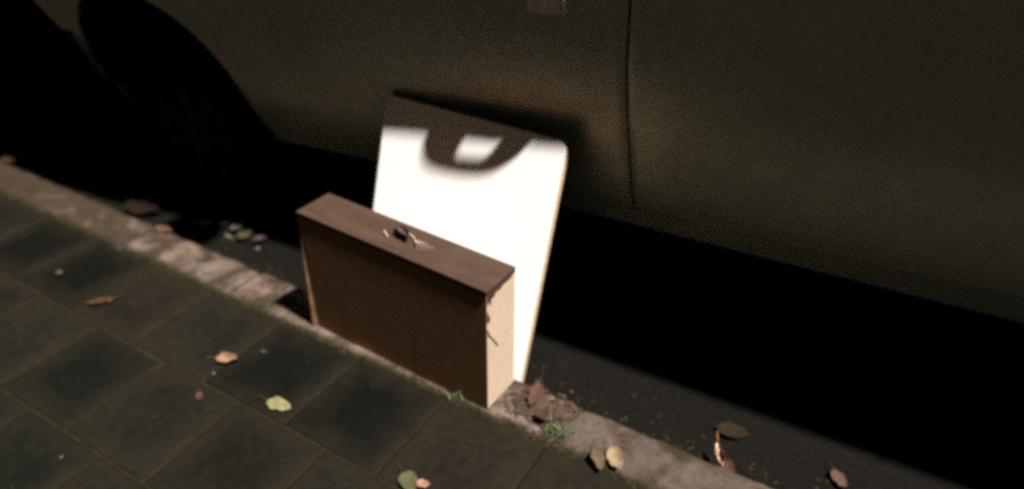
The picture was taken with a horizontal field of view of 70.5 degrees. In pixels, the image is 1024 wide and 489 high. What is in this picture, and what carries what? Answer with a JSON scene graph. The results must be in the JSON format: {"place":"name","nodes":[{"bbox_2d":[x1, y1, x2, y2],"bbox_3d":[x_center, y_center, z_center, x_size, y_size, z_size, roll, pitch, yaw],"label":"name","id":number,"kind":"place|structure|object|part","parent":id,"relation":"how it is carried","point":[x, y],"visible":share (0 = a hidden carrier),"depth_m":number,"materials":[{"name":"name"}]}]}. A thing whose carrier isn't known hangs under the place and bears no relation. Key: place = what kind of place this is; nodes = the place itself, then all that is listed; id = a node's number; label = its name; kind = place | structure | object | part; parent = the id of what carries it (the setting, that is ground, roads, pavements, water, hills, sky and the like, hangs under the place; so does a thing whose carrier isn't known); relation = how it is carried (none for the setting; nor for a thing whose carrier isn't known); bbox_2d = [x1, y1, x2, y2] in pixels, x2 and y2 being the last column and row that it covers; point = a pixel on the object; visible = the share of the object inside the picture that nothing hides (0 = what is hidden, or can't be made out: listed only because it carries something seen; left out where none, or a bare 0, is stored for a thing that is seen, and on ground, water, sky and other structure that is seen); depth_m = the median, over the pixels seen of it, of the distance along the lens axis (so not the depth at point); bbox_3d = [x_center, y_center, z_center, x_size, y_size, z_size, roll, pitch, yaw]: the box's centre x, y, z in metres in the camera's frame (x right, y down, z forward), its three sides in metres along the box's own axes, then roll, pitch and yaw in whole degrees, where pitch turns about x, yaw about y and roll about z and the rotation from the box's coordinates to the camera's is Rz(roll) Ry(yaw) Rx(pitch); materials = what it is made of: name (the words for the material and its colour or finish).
{"place":"outdoors","nodes":[
{"label":"outdoors","id":0,"kind":"place"},
{"bbox_2d":[1,203,559,488],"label":"grit","id":1,"kind":"object","parent":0,"point":[205,386],"visible":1,"depth_m":1.97,"materials":[{"name":"gravel"}]},
{"bbox_2d":[0,191,647,488],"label":"pavement","id":2,"kind":"structure","parent":0,"point":[161,426],"depth_m":1.93,"materials":[{"name":"stone"}]},
{"bbox_2d":[74,296,119,304],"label":"fallen leaf","id":3,"kind":"object","parent":2,"relation":"on","point":[101,300],"visible":1,"depth_m":2.28,"materials":[{"name":"brown plant"}]},
{"bbox_2d":[195,387,202,400],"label":"fallen leaf","id":4,"kind":"object","parent":2,"relation":"on","point":[199,395],"visible":1,"depth_m":1.94,"materials":[{"name":"brown plant"}]},
{"bbox_2d":[209,352,237,361],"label":"fallen leaf","id":5,"kind":"object","parent":2,"relation":"on","point":[225,357],"visible":1,"depth_m":2.05,"materials":[{"name":"plant"}]},
{"bbox_2d":[259,395,290,410],"bbox_3d":[-0.626,0.416,1.911,0.102,0.008,0.045,15,32,16],"label":"fallen leaf","id":6,"kind":"object","parent":2,"relation":"on","point":[279,403],"visible":1,"depth_m":1.91,"materials":[{"name":"yellow plant"}]},
{"bbox_2d":[0,191,655,488],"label":"moss","id":7,"kind":"object","parent":2,"relation":"on","point":[527,434],"visible":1,"depth_m":2.06,"materials":[{"name":"green plant"}]},
{"bbox_2d":[398,464,417,488],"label":"fallen leaf","id":8,"kind":"object","parent":2,"relation":"on","point":[406,479],"visible":1,"depth_m":1.70,"materials":[{"name":"green plant"}]},
{"bbox_2d":[413,479,429,487],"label":"fallen leaf","id":9,"kind":"object","parent":2,"relation":"on","point":[422,483],"visible":1,"depth_m":1.69,"materials":[{"name":"plant"}]},
{"bbox_2d":[444,391,462,402],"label":"grass tuft","id":10,"kind":"object","parent":2,"relation":"on","point":[453,395],"visible":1,"depth_m":1.93,"materials":[{"name":"green plant"}]},
{"bbox_2d":[0,102,1023,488],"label":"road","id":11,"kind":"structure","parent":0,"point":[804,376],"depth_m":2.26,"materials":[{"name":"grey asphalt"}]},
{"bbox_2d":[107,199,161,213],"bbox_3d":[-1.503,-0.150,2.885,0.248,0.028,0.092,6,34,9],"label":"fallen leaf","id":12,"kind":"object","parent":11,"relation":"on","point":[137,207],"visible":1,"depth_m":2.90,"materials":[{"name":"brown plant"}]},
{"bbox_2d":[213,218,231,224],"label":"fallen leaf","id":13,"kind":"object","parent":11,"relation":"on","point":[223,221],"visible":1,"depth_m":2.81,"materials":[{"name":"plant"}]},
{"bbox_2d":[230,225,242,228],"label":"fallen leaf","id":14,"kind":"object","parent":11,"relation":"on","point":[235,227],"visible":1,"depth_m":2.78,"materials":[{"name":"grey plant"}]},
{"bbox_2d":[231,230,251,239],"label":"fallen leaf","id":15,"kind":"object","parent":11,"relation":"on","point":[243,234],"visible":1,"depth_m":2.73,"materials":[{"name":"green plant"}]},
{"bbox_2d":[247,236,266,239],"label":"fallen leaf","id":16,"kind":"object","parent":11,"relation":"on","point":[259,237],"visible":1,"depth_m":2.71,"materials":[{"name":"pink plant"}]},
{"bbox_2d":[1,153,838,488],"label":"gutter litter","id":17,"kind":"object","parent":11,"relation":"on","point":[533,365],"visible":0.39,"depth_m":2.09,"materials":[{"name":"brown plant"}]},
{"bbox_2d":[373,95,568,382],"bbox_3d":[-0.169,-0.012,2.103,0.607,0.728,0.019,19,19,27],"label":"white board","id":18,"kind":"object","parent":11,"relation":"on","point":[490,188],"visible":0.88,"depth_m":2.02,"materials":[{"name":"plastic"}]},
{"bbox_2d":[0,0,1023,322],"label":"parked car","id":19,"kind":"object","parent":11,"relation":"on","point":[876,142],"visible":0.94,"depth_m":1.75,"materials":[{"name":"grey paint"}]},
{"bbox_3d":[-0.188,-0.498,2.022,1.130,0.769,0.215,16,36,23],"label":"front door","id":20,"kind":"part","parent":19,"relation":"part of","materials":[{"name":"grey paint"}]},
{"bbox_2d":[716,431,723,465],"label":"fallen leaf","id":21,"kind":"object","parent":11,"relation":"on","point":[719,447],"visible":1,"depth_m":1.82,"materials":[{"name":"brown plant"}]},
{"bbox_2d":[717,450,736,473],"bbox_3d":[0.530,0.544,1.794,0.032,0.013,0.106,-27,37,-4],"label":"fallen leaf","id":22,"kind":"object","parent":11,"relation":"on","point":[728,464],"visible":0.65,"depth_m":1.79,"materials":[{"name":"brown plant"}]},
{"bbox_2d":[704,421,750,437],"bbox_3d":[0.572,0.493,1.927,0.121,0.011,0.055,-1,33,-1],"label":"fallen leaf","id":23,"kind":"object","parent":11,"relation":"on","point":[730,429],"visible":1,"depth_m":1.93,"materials":[{"name":"brown plant"}]},
{"bbox_2d":[829,460,847,488],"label":"fallen leaf","id":24,"kind":"object","parent":11,"relation":"on","point":[838,477],"visible":1,"depth_m":1.80,"materials":[{"name":"brown plant"}]},
{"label":"kerb bed","id":25,"kind":"structure","parent":11,"relation":"on","visible":0},
{"bbox_2d":[0,161,771,488],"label":"kerb","id":26,"kind":"structure","parent":25,"relation":"on","point":[652,463],"depth_m":2.28,"materials":[{"name":"concrete"}]},
{"bbox_2d":[0,156,14,162],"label":"fallen leaf","id":27,"kind":"object","parent":26,"relation":"on","point":[7,159],"visible":1,"depth_m":3.17,"materials":[{"name":"brown plant"}]},
{"bbox_2d":[149,224,171,231],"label":"fallen leaf","id":28,"kind":"object","parent":26,"relation":"on","point":[161,228],"visible":1,"depth_m":2.64,"materials":[{"name":"orange plant"}]},
{"bbox_2d":[2,171,755,488],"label":"leaf litter","id":29,"kind":"object","parent":26,"relation":"on","point":[556,439],"visible":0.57,"depth_m":1.91,"materials":[{"name":"brown plant"}]},
{"bbox_2d":[296,193,514,408],"bbox_3d":[-0.295,0.144,1.982,0.640,0.392,0.139,20,38,28],"label":"wooden box","id":30,"kind":"object","parent":26,"relation":"on","point":[441,313],"visible":1,"depth_m":1.90,"materials":[{"name":"brown wood"}]},
{"bbox_2d":[384,226,433,251],"bbox_3d":[-0.266,-0.018,1.856,0.156,0.020,0.046,24,40,32],"label":"dry sprig","id":31,"kind":"object","parent":30,"relation":"on","point":[402,232],"visible":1,"depth_m":1.87,"materials":[{"name":"plant"}]},
{"bbox_2d":[526,408,557,421],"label":"fallen leaf","id":32,"kind":"object","parent":26,"relation":"on","point":[543,414],"visible":1,"depth_m":1.86,"materials":[{"name":"brown plant"}]},
{"bbox_2d":[503,379,587,435],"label":"soil","id":33,"kind":"structure","parent":26,"relation":"on","point":[556,410],"depth_m":1.90,"materials":[{"name":"brown soil"}]},
{"bbox_2d":[527,372,543,406],"bbox_3d":[0.067,0.384,1.930,0.043,0.012,0.127,4,37,17],"label":"fallen leaf","id":34,"kind":"object","parent":33,"relation":"on","point":[535,392],"visible":1,"depth_m":1.92,"materials":[{"name":"brown plant"}]},
{"bbox_2d":[508,392,583,431],"bbox_3d":[0.070,0.437,1.905,0.210,0.030,0.144,18,37,26],"label":"leaf mould","id":35,"kind":"object","parent":26,"relation":"on","point":[515,402],"visible":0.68,"depth_m":1.90,"materials":[{"name":"brown plant"}]},
{"bbox_2d":[544,407,579,439],"bbox_3d":[0.117,0.468,1.825,0.100,0.037,0.093,18,37,26],"label":"grass tuft","id":36,"kind":"object","parent":26,"relation":"on","point":[549,428],"visible":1,"depth_m":1.83,"materials":[{"name":"green plant"}]},
{"bbox_2d":[591,445,604,470],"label":"fallen leaf","id":37,"kind":"object","parent":26,"relation":"on","point":[598,457],"visible":1,"depth_m":1.75,"materials":[{"name":"brown plant"}]},
{"bbox_2d":[606,436,622,468],"bbox_3d":[0.246,0.504,1.752,0.042,0.013,0.099,-22,35,2],"label":"fallen leaf","id":38,"kind":"object","parent":26,"relation":"on","point":[614,456],"visible":1,"depth_m":1.75,"materials":[{"name":"beige plant"}]}
]}

